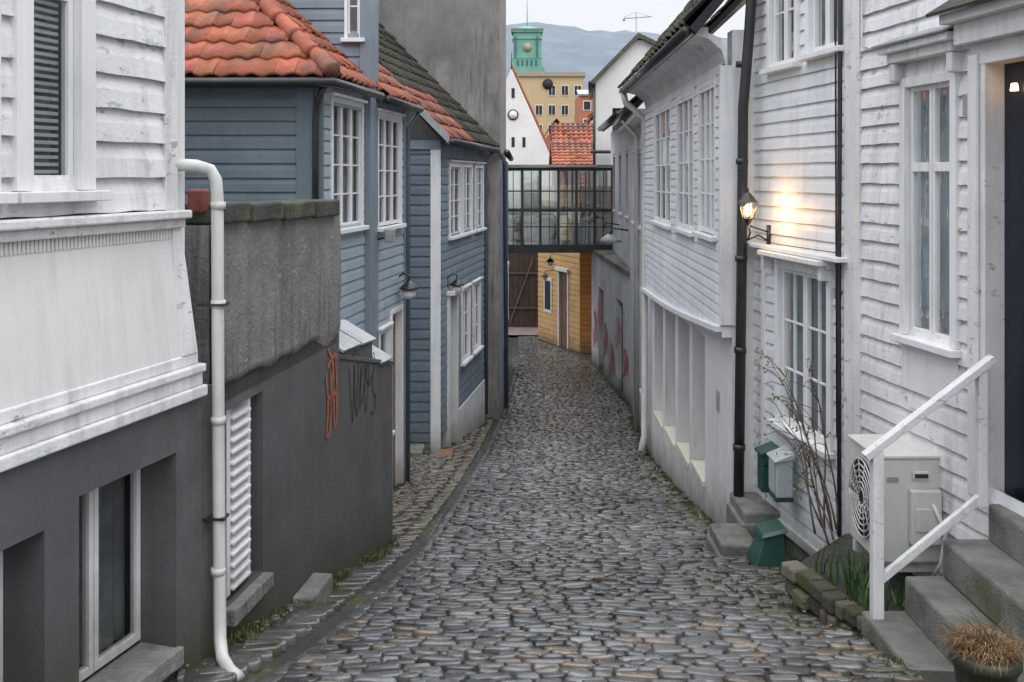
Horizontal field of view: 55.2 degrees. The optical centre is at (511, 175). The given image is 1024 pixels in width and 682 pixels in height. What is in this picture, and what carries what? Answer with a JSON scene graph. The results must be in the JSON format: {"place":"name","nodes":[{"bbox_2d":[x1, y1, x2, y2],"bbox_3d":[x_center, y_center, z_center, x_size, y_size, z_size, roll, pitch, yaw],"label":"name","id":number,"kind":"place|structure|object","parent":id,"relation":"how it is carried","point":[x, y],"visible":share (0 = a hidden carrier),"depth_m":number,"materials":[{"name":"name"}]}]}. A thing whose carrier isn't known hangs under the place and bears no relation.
{"place":"outdoors","nodes":[
{"label":"outdoors","id":0,"kind":"place"},
{"bbox_2d":[202,384,212,659],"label":"end wall","id":1,"kind":"structure","parent":0,"point":[207,578],"depth_m":4.88,"materials":[{"name":"grey paint"}]},
{"bbox_2d":[185,87,327,87],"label":"fascia","id":2,"kind":"structure","parent":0,"point":[253,87],"depth_m":8.77,"materials":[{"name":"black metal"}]},
{"bbox_2d":[185,10,325,76],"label":"roof deck","id":3,"kind":"structure","parent":2,"relation":"on","point":[250,75],"depth_m":8.75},
{"bbox_2d":[185,0,382,90],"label":"roof tiles","id":4,"kind":"object","parent":3,"relation":"on","point":[222,39],"visible":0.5,"depth_m":9.07,"materials":[{"name":"ceramic"}]},
{"bbox_2d":[185,77,384,99],"bbox_3d":[-3.959,-0.830,9.412,5.282,0.084,1.588,0,0,0],"label":"gutter","id":5,"kind":"object","parent":3,"relation":"attached to","point":[271,82],"visible":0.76,"depth_m":8.63,"materials":[{"name":"black metal"}]},
{"bbox_2d":[252,0,339,77],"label":"hip tiles","id":6,"kind":"object","parent":3,"relation":"attached to","point":[327,65],"visible":0.98,"depth_m":8.98,"materials":[{"name":"ceramic"}]},
{"bbox_2d":[287,0,359,84],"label":"boards","id":7,"kind":"object","parent":3,"relation":"attached to","point":[325,18],"visible":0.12,"depth_m":10.25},
{"bbox_2d":[379,116,398,352],"bbox_3d":[-1.431,1.120,11.236,0.038,3.560,0.973,0,0,8],"label":"window frame","id":8,"kind":"object","parent":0,"point":[383,171],"visible":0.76,"depth_m":11.37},
{"bbox_2d":[379,23,499,146],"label":"dark roof tiles","id":9,"kind":"object","parent":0,"point":[395,61],"visible":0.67,"depth_m":17.30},
{"bbox_2d":[484,152,494,414],"bbox_3d":[-0.416,1.989,18.546,0.271,5.022,0.085,0,0,-30],"label":"drainpipe","id":10,"kind":"object","parent":9,"relation":"attached to","point":[490,156],"visible":0.79,"depth_m":18.47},
{"bbox_2d":[441,142,483,434],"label":"street boards","id":11,"kind":"object","parent":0,"point":[462,258],"visible":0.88,"depth_m":16.17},
{"bbox_2d":[441,286,463,448],"bbox_3d":[-0.961,3.145,15.499,0.260,2.710,0.766,0,0,8],"label":"door frame","id":12,"kind":"object","parent":11,"relation":"attached to","point":[449,435],"visible":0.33,"depth_m":15.74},
{"bbox_2d":[451,167,481,359],"bbox_3d":[-0.792,1.480,16.777,0.038,3.240,2.875,0,0,8],"label":"window frame","id":13,"kind":"object","parent":11,"relation":"attached to","point":[478,222],"visible":0.77,"depth_m":16.87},
{"bbox_2d":[448,160,486,366],"bbox_3d":[-0.747,1.454,16.770,0.110,3.403,3.101,0,0,8],"label":"window casing","id":14,"kind":"object","parent":11,"relation":"attached to","point":[461,165],"depth_m":16.90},
{"bbox_2d":[177,335,924,681],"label":"cobblestone street","id":15,"kind":"structure","parent":0,"point":[569,487],"depth_m":6.69,"materials":[{"name":"stone"}]},
{"bbox_2d":[459,379,484,439],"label":"white plinth","id":16,"kind":"structure","parent":15,"relation":"on","point":[472,413],"depth_m":17.26,"materials":[{"name":"paint"}]},
{"bbox_2d":[186,393,921,679],"bbox_3d":[0.390,3.602,13.255,4.182,2.591,17.480,0,0,0],"label":"moss and weeds","id":17,"kind":"object","parent":15,"relation":"on","point":[282,613],"visible":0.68,"depth_m":7.02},
{"bbox_2d":[620,93,647,452],"bbox_3d":[1.823,1.434,14.695,0.384,5.394,0.250,0,0,26],"label":"white drainpipe","id":18,"kind":"object","parent":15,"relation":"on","point":[630,106],"visible":0.84,"depth_m":14.66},
{"bbox_2d":[706,523,752,559],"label":"granite step block","id":19,"kind":"structure","parent":15,"relation":"on","point":[729,540],"depth_m":7.91,"materials":[{"name":"stone"}]},
{"bbox_2d":[726,492,779,538],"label":"granite step block","id":20,"kind":"structure","parent":15,"relation":"on","point":[748,511],"depth_m":8.27,"materials":[{"name":"stone"}]},
{"bbox_2d":[747,519,787,567],"bbox_3d":[1.976,2.848,7.590,0.262,0.304,0.275,0,0,0],"label":"green recycling bin","id":21,"kind":"object","parent":15,"relation":"on","point":[767,548],"visible":0.89,"depth_m":7.49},
{"bbox_2d":[165,335,955,681],"bbox_3d":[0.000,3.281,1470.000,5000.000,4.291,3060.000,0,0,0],"label":"ground","id":22,"kind":"structure","parent":0,"point":[317,635],"depth_m":6.40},
{"bbox_2d":[0,397,201,681],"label":"basement wall","id":23,"kind":"structure","parent":22,"relation":"on","point":[39,521],"depth_m":4.02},
{"bbox_2d":[0,0,140,681],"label":"window frame","id":24,"kind":"object","parent":23,"relation":"attached to","point":[93,660],"visible":0.48,"depth_m":4.32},
{"bbox_2d":[51,0,129,672],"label":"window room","id":25,"kind":"object","parent":23,"relation":"on","point":[127,477],"depth_m":4.14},
{"bbox_2d":[34,0,57,172],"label":"blind slats","id":26,"kind":"object","parent":25,"relation":"attached to","point":[42,24],"visible":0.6,"depth_m":4.01,"materials":[{"name":"plastic"}]},
{"bbox_2d":[34,0,124,665],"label":"curtain","id":27,"kind":"object","parent":25,"relation":"hanging from","point":[111,561],"visible":0.17,"depth_m":4.56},
{"bbox_2d":[0,353,207,472],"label":"cornice","id":28,"kind":"structure","parent":23,"relation":"on","point":[38,428],"depth_m":4.04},
{"bbox_2d":[0,239,180,409],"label":"skirt","id":29,"kind":"object","parent":28,"relation":"on","point":[73,318],"visible":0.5,"depth_m":4.05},
{"bbox_2d":[0,229,170,255],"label":"bead row","id":30,"kind":"object","parent":29,"relation":"attached to","point":[24,247],"visible":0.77,"depth_m":4.07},
{"bbox_2d":[0,210,191,242],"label":"sill band","id":31,"kind":"object","parent":29,"relation":"on","point":[31,228],"visible":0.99,"depth_m":4.07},
{"bbox_2d":[0,0,165,217],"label":"clapboards","id":32,"kind":"object","parent":31,"relation":"on","point":[130,107],"visible":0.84,"depth_m":4.35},
{"bbox_2d":[0,0,110,203],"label":"window casing","id":33,"kind":"object","parent":32,"relation":"attached to","point":[21,62],"depth_m":3.85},
{"bbox_2d":[161,0,177,210],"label":"corner board","id":34,"kind":"object","parent":31,"relation":"on","point":[169,51],"visible":0.47,"depth_m":4.68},
{"bbox_2d":[171,228,197,355],"bbox_3d":[-1.641,0.552,4.741,0.200,0.615,0.120,0,0,16],"label":"skirt post","id":35,"kind":"object","parent":29,"relation":"attached to","point":[188,342],"visible":0.45,"depth_m":4.70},
{"bbox_2d":[86,642,183,681],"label":"basement sills","id":36,"kind":"structure","parent":23,"relation":"attached to","point":[143,662],"depth_m":4.46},
{"bbox_2d":[126,0,184,251],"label":"end wall","id":37,"kind":"structure","parent":22,"relation":"on","point":[181,99],"depth_m":4.86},
{"bbox_2d":[175,158,243,680],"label":"white downpipe","id":38,"kind":"object","parent":37,"relation":"attached to","point":[218,304],"visible":0.92,"depth_m":4.85,"materials":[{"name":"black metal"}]},
{"bbox_2d":[209,333,338,645],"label":"wall","id":39,"kind":"structure","parent":22,"relation":"on","point":[294,500],"depth_m":6.14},
{"bbox_2d":[230,403,250,590],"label":"louvre slats","id":40,"kind":"object","parent":39,"relation":"attached to","point":[240,573],"visible":0.66,"depth_m":5.45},
{"bbox_2d":[226,572,273,626],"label":"louvre sill","id":41,"kind":"structure","parent":39,"relation":"attached to","point":[243,604],"depth_m":5.38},
{"bbox_2d":[185,224,336,399],"bbox_3d":[-1.562,0.728,6.045,0.320,0.945,2.065,0,0,8],"label":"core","id":42,"kind":"object","parent":39,"relation":"on","point":[198,249],"visible":0.21,"depth_m":5.01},
{"bbox_2d":[185,199,339,223],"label":"coping blocks","id":43,"kind":"structure","parent":42,"relation":"on","point":[256,211],"depth_m":5.70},
{"bbox_2d":[224,214,340,383],"bbox_3d":[-1.385,0.717,6.033,0.031,0.943,2.092,0,0,8],"label":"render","id":44,"kind":"object","parent":42,"relation":"attached to","point":[282,287],"visible":0.92,"depth_m":5.87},
{"bbox_2d":[227,354,393,596],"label":"trim","id":45,"kind":"structure","parent":39,"relation":"on","point":[341,357],"depth_m":5.57,"materials":[{"name":"white paint"}]},
{"bbox_2d":[296,88,323,198],"bbox_3d":[-1.835,1.370,8.908,0.240,4.460,0.085,0,0,0],"label":"corner board","id":46,"kind":"object","parent":22,"relation":"on","point":[305,98],"depth_m":8.87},
{"bbox_2d":[185,88,295,201],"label":"gable boards","id":47,"kind":"object","parent":46,"relation":"attached to","point":[243,140],"visible":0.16,"depth_m":8.88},
{"bbox_2d":[324,87,364,330],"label":"street boards","id":48,"kind":"object","parent":22,"relation":"on","point":[352,305],"visible":0.25,"depth_m":9.71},
{"bbox_2d":[334,107,359,225],"bbox_3d":[-1.648,-0.100,9.662,0.038,1.200,0.923,0,0,8],"label":"window frame","id":49,"kind":"object","parent":48,"relation":"attached to","point":[340,164],"visible":0.6,"depth_m":9.78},
{"bbox_2d":[328,92,368,233],"bbox_3d":[-1.608,-0.112,9.656,0.100,1.333,1.089,0,0,8],"label":"window casing","id":50,"kind":"object","parent":48,"relation":"attached to","point":[346,99],"depth_m":9.77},
{"bbox_2d":[355,111,355,220],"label":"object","id":51,"kind":"object","parent":48,"relation":"attached to","point":[355,166],"depth_m":10.15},
{"bbox_2d":[334,106,354,221],"bbox_3d":[-1.697,-0.100,9.668,0.026,1.200,0.929,0,0,8],"label":"curtain","id":52,"kind":"object","parent":51,"relation":"hanging from","point":[345,162],"visible":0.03,"depth_m":9.84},
{"bbox_2d":[339,359,392,572],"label":"wall","id":53,"kind":"structure","parent":22,"relation":"on","point":[366,483],"depth_m":7.76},
{"bbox_2d":[339,342,388,403],"bbox_3d":[-1.267,1.595,7.816,0.230,0.610,1.334,0,0,8],"label":"hatch box","id":54,"kind":"object","parent":53,"relation":"attached to","point":[348,365],"visible":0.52,"depth_m":7.67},
{"bbox_2d":[360,0,371,334],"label":"corner board","id":55,"kind":"object","parent":22,"relation":"on","point":[366,34],"visible":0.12,"depth_m":10.23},
{"bbox_2d":[372,0,378,347],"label":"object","id":56,"kind":"object","parent":22,"relation":"on","point":[375,233],"visible":0.09,"depth_m":10.58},
{"bbox_2d":[379,102,403,327],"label":"street boards","id":57,"kind":"object","parent":22,"relation":"on","point":[391,266],"visible":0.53,"depth_m":11.31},
{"bbox_2d":[389,304,403,485],"bbox_3d":[-1.411,2.725,11.529,0.140,2.350,0.554,0,0,8],"label":"door frame","id":58,"kind":"object","parent":57,"relation":"attached to","point":[398,311],"visible":0.33,"depth_m":11.75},
{"bbox_2d":[406,112,419,483],"bbox_3d":[-1.212,1.502,12.014,0.186,4.596,0.052,0,0,-30],"label":"drainpipe","id":59,"kind":"object","parent":22,"relation":"on","point":[413,119],"visible":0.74,"depth_m":11.96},
{"bbox_2d":[410,149,430,452],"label":"gable boards","id":60,"kind":"object","parent":22,"relation":"on","point":[420,301],"visible":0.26,"depth_m":14.68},
{"bbox_2d":[431,149,440,452],"bbox_3d":[-1.145,1.940,14.707,0.150,4.720,0.085,0,0,0],"label":"corner board","id":61,"kind":"object","parent":22,"relation":"on","point":[435,300],"visible":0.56,"depth_m":14.66,"materials":[{"name":"white paint"}]},
{"bbox_2d":[379,0,499,418],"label":"gable wall","id":62,"kind":"structure","parent":22,"relation":"on","point":[452,47],"depth_m":19.10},
{"bbox_2d":[498,151,508,408],"bbox_3d":[-0.164,2.058,19.208,0.092,5.086,0.488,0,0,15],"label":"drainpipe","id":63,"kind":"object","parent":62,"relation":"attached to","point":[505,289],"visible":1,"depth_m":19.32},
{"bbox_2d":[508,193,537,326],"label":"planks","id":64,"kind":"object","parent":22,"relation":"on","point":[513,285],"visible":0.12,"depth_m":33.96,"materials":[{"name":"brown wood"}]},
{"bbox_2d":[506,53,551,189],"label":"white church gable","id":65,"kind":"structure","parent":22,"relation":"on","point":[527,143],"depth_m":90.00,"materials":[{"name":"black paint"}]},
{"bbox_2d":[517,72,585,137],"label":"beige city hall","id":66,"kind":"structure","parent":22,"relation":"on","point":[552,96],"depth_m":140.00,"materials":[{"name":"paint"}]},
{"bbox_2d":[510,0,544,73],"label":"green copper tower","id":67,"kind":"structure","parent":66,"relation":"on","point":[527,50],"depth_m":140.23,"materials":[{"name":"metal"}]},
{"bbox_2d":[580,186,610,353],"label":"house wall","id":68,"kind":"structure","parent":22,"relation":"on","point":[585,302],"depth_m":28.46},
{"bbox_2d":[592,253,629,405],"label":"wall","id":69,"kind":"structure","parent":22,"relation":"on","point":[611,282],"depth_m":23.26,"materials":[{"name":"white paint"}]},
{"bbox_2d":[630,125,649,451],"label":"wall","id":70,"kind":"structure","parent":22,"relation":"on","point":[637,130],"depth_m":19.30,"materials":[{"name":"white paint"}]},
{"bbox_2d":[621,119,638,431],"bbox_3d":[2.101,1.786,17.456,0.320,5.628,0.090,0,0,4],"label":"drainpipe","id":71,"kind":"object","parent":70,"relation":"attached to","point":[636,276],"visible":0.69,"depth_m":17.41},
{"bbox_2d":[650,298,726,522],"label":"wall","id":72,"kind":"structure","parent":22,"relation":"on","point":[688,369],"depth_m":11.03,"materials":[{"name":"white paint"}]},
{"bbox_2d":[640,287,735,331],"bbox_3d":[1.975,1.535,11.761,0.200,0.390,6.081,0,0,1],"label":"band moulding","id":73,"kind":"object","parent":72,"relation":"attached to","point":[695,319],"visible":0.52,"depth_m":10.16,"materials":[{"name":"white paint"}]},
{"bbox_2d":[644,62,722,325],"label":"clapboards","id":74,"kind":"object","parent":73,"relation":"on","point":[681,271],"visible":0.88,"depth_m":11.23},
{"bbox_2d":[650,76,716,241],"bbox_3d":[1.908,-0.132,11.277,0.095,1.575,4.631,0,0,1],"label":"window casing","id":75,"kind":"object","parent":74,"relation":"attached to","point":[699,233],"depth_m":10.19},
{"bbox_2d":[655,89,713,234],"bbox_3d":[1.946,-0.130,11.276,0.038,1.460,4.445,0,0,1],"label":"window frame","id":76,"kind":"object","parent":75,"relation":"in","point":[707,162],"visible":0.77,"depth_m":10.60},
{"bbox_2d":[727,30,754,501],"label":"end wall","id":77,"kind":"structure","parent":22,"relation":"on","point":[734,45],"depth_m":8.72,"materials":[{"name":"white paint"}]},
{"bbox_2d":[718,65,740,325],"bbox_3d":[1.955,0.175,8.735,0.214,2.310,0.094,0,0,0],"label":"corner board","id":78,"kind":"object","parent":77,"relation":"attached to","point":[728,85],"visible":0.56,"depth_m":8.69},
{"bbox_2d":[784,534,809,559],"bbox_3d":[2.453,3.215,7.924,0.280,0.570,1.921,0,0,-9],"label":"foundation","id":79,"kind":"object","parent":22,"relation":"on","point":[793,549],"depth_m":8.00,"materials":[{"name":"concrete"}]},
{"bbox_2d":[778,518,818,555],"bbox_3d":[2.285,2.890,7.899,0.080,0.080,1.921,0,0,-9],"label":"base board","id":80,"kind":"object","parent":79,"relation":"on","point":[799,540],"visible":0.08,"depth_m":7.74,"materials":[{"name":"white paint"}]},
{"bbox_2d":[753,0,843,549],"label":"clapboards","id":81,"kind":"object","parent":80,"relation":"on","point":[794,155],"visible":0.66,"depth_m":7.87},
{"bbox_2d":[733,0,756,496],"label":"black drainpipe","id":82,"kind":"object","parent":81,"relation":"attached to","point":[740,347],"visible":0.96,"depth_m":8.54,"materials":[{"name":"metal"}]},
{"bbox_2d":[766,445,794,501],"bbox_3d":[2.150,2.386,7.850,0.160,0.388,0.260,0,0,0],"label":"grey utility box","id":83,"kind":"object","parent":81,"relation":"attached to","point":[780,480],"visible":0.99,"depth_m":7.74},
{"bbox_2d":[747,242,847,265],"bbox_3d":[2.220,0.625,7.827,0.170,0.080,1.739,0,0,-9],"label":"bay hood","id":84,"kind":"object","parent":81,"relation":"attached to","point":[799,256],"visible":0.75,"depth_m":7.57,"materials":[{"name":"white paint"}]},
{"bbox_2d":[779,0,819,414],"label":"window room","id":85,"kind":"object","parent":81,"relation":"attached to","point":[780,60],"depth_m":8.19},
{"bbox_2d":[781,0,837,435],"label":"curtain","id":86,"kind":"object","parent":85,"relation":"hanging from","point":[800,305],"visible":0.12,"depth_m":7.92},
{"bbox_2d":[759,0,843,459],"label":"window casing","id":87,"kind":"object","parent":81,"relation":"attached to","point":[809,54],"depth_m":7.73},
{"bbox_2d":[774,0,837,443],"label":"window frame","id":88,"kind":"object","parent":87,"relation":"in","point":[806,324],"visible":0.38,"depth_m":7.74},
{"bbox_2d":[836,0,842,536],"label":"cable","id":89,"kind":"object","parent":81,"relation":"attached to","point":[839,253],"visible":0.93,"depth_m":7.05,"materials":[{"name":"black metal"}]},
{"bbox_2d":[844,0,850,533],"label":"corner board","id":90,"kind":"object","parent":22,"relation":"on","point":[847,216],"visible":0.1,"depth_m":6.97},
{"bbox_2d":[781,534,914,632],"bbox_3d":[2.150,2.733,6.143,0.822,0.534,1.477,0,0,-5],"label":"mossy stone planter","id":91,"kind":"object","parent":22,"relation":"on","point":[808,588],"visible":0.35,"depth_m":6.04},
{"bbox_2d":[754,347,838,545],"bbox_3d":[2.078,1.906,7.122,0.415,1.198,1.122,0,0,-5],"label":"climbing rose","id":92,"kind":"object","parent":91,"relation":"in","point":[815,462],"visible":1,"depth_m":6.99,"materials":[{"name":"brown plant"}]},
{"bbox_2d":[810,543,904,610],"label":"daffodil leaves","id":93,"kind":"object","parent":91,"relation":"in","point":[848,584],"visible":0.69,"depth_m":5.89,"materials":[{"name":"green plant"}]},
{"bbox_2d":[862,504,1023,681],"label":"stone doorsteps","id":94,"kind":"object","parent":22,"relation":"on","point":[982,580],"visible":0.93,"depth_m":5.05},
{"bbox_2d":[861,354,997,618],"bbox_3d":[2.270,1.698,5.330,0.720,1.444,0.064,0,0,0],"label":"wooden handrail","id":95,"kind":"object","parent":94,"relation":"on","point":[873,454],"visible":1,"depth_m":5.30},
{"bbox_2d":[926,608,1023,681],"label":"potted dry plant","id":96,"kind":"object","parent":94,"relation":"on","point":[977,655],"visible":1,"depth_m":4.14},
{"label":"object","id":97,"kind":"object","parent":22,"relation":"on","visible":0},
{"bbox_2d":[508,165,612,252],"bbox_3d":[1.262,0.890,27.400,3.015,2.380,2.100,0,0,0],"label":"glazed footbridge","id":98,"kind":"object","parent":97,"relation":"on","point":[582,240],"visible":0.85,"depth_m":26.47,"materials":[{"name":"black glass"}]},
{"bbox_2d":[593,250,629,275],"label":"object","id":99,"kind":"object","parent":97,"relation":"on","point":[613,259],"visible":0.43,"depth_m":23.42,"materials":[{"name":"concrete"}]},
{"bbox_2d":[611,128,629,267],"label":"wall","id":100,"kind":"structure","parent":99,"relation":"on","point":[620,142],"depth_m":23.39,"materials":[{"name":"white paint"}]},
{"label":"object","id":101,"kind":"object","parent":22,"relation":"on","visible":0},
{"bbox_2d":[595,77,644,185],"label":"front wall","id":102,"kind":"structure","parent":101,"relation":"attached to","point":[608,97],"depth_m":28.90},
{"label":"foundation","id":103,"kind":"object","parent":22,"relation":"on","visible":0},
{"bbox_2d":[851,0,863,433],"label":"corner board","id":104,"kind":"object","parent":103,"relation":"on","point":[856,227],"visible":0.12,"depth_m":6.85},
{"bbox_2d":[860,0,1023,575],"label":"clapboards","id":105,"kind":"object","parent":103,"relation":"on","point":[889,402],"visible":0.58,"depth_m":6.41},
{"bbox_2d":[848,434,947,575],"bbox_3d":[2.436,2.053,6.073,0.526,0.746,0.610,0,0,0],"label":"air conditioner unit","id":106,"kind":"object","parent":105,"relation":"attached to","point":[912,501],"visible":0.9,"depth_m":5.88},
{"bbox_2d":[877,31,966,63],"bbox_3d":[2.501,-0.775,5.988,0.160,0.110,0.765,0,0,-9],"label":"window hood","id":107,"kind":"object","parent":105,"relation":"attached to","point":[939,44],"depth_m":5.92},
{"bbox_2d":[890,71,961,357],"bbox_3d":[2.540,0.217,5.994,0.120,1.675,0.665,0,0,-9],"label":"window casing","id":108,"kind":"object","parent":105,"relation":"attached to","point":[951,350],"depth_m":5.98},
{"bbox_2d":[911,82,948,338],"bbox_3d":[2.587,0.220,6.001,0.046,1.560,0.479,0,0,-9],"label":"window frame","id":109,"kind":"object","parent":108,"relation":"in","point":[934,166],"visible":0.71,"depth_m":6.00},
{"bbox_2d":[902,343,958,407],"bbox_3d":[2.551,1.210,5.996,0.018,0.280,0.585,0,0,-9],"label":"apron","id":110,"kind":"object","parent":105,"relation":"attached to","point":[928,374],"visible":0.71,"depth_m":5.99,"materials":[{"name":"white paint"}]},
{"bbox_2d":[939,0,1023,499],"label":"door frame","id":111,"kind":"object","parent":105,"relation":"attached to","point":[991,33],"visible":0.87,"depth_m":5.43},
{"bbox_2d":[968,54,978,495],"bbox_3d":[2.673,0.560,4.956,0.025,2.480,1.180,0,0,-9],"label":"door frame bead","id":112,"kind":"object","parent":111,"relation":"attached to","point":[973,210],"depth_m":5.49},
{"bbox_2d":[1004,61,1023,501],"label":"door leaf","id":113,"kind":"object","parent":111,"relation":"in","point":[1014,292],"visible":1,"depth_m":5.36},
{"bbox_2d":[506,22,726,89],"bbox_3d":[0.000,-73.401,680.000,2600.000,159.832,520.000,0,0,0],"label":"forested hill","id":114,"kind":"structure","parent":0,"point":[592,54],"depth_m":692.12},
{"bbox_2d":[506,0,745,37],"label":"sky","id":115,"kind":"structure","parent":0,"point":[589,15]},
{"bbox_2d":[617,0,706,87],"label":"roof tiles","id":116,"kind":"object","parent":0,"point":[691,7],"visible":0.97,"depth_m":10.77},
{"bbox_2d":[626,27,726,107],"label":"soffit","id":117,"kind":"structure","parent":116,"relation":"attached to","point":[699,53],"depth_m":10.38,"materials":[{"name":"white paint"}]},
{"bbox_3d":[2.728,0.220,6.022,0.335,1.620,0.558,0,0,0],"label":"window","id":118,"kind":"object","parent":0,"visible":0},
{"bbox_2d":[918,87,948,334],"bbox_3d":[2.615,0.220,6.005,0.015,1.560,0.485,0,0,-8],"label":"curtain","id":119,"kind":"object","parent":118,"relation":"hanging from","point":[923,202],"visible":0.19,"depth_m":6.12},
{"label":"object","id":120,"kind":"object","parent":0,"visible":0},
{"bbox_2d":[538,185,578,351],"bbox_3d":[1.445,2.797,30.096,0.042,5.005,3.227,0,0,-22],"label":"boards side","id":121,"kind":"object","parent":120,"relation":"attached to","point":[547,327],"visible":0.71,"depth_m":30.16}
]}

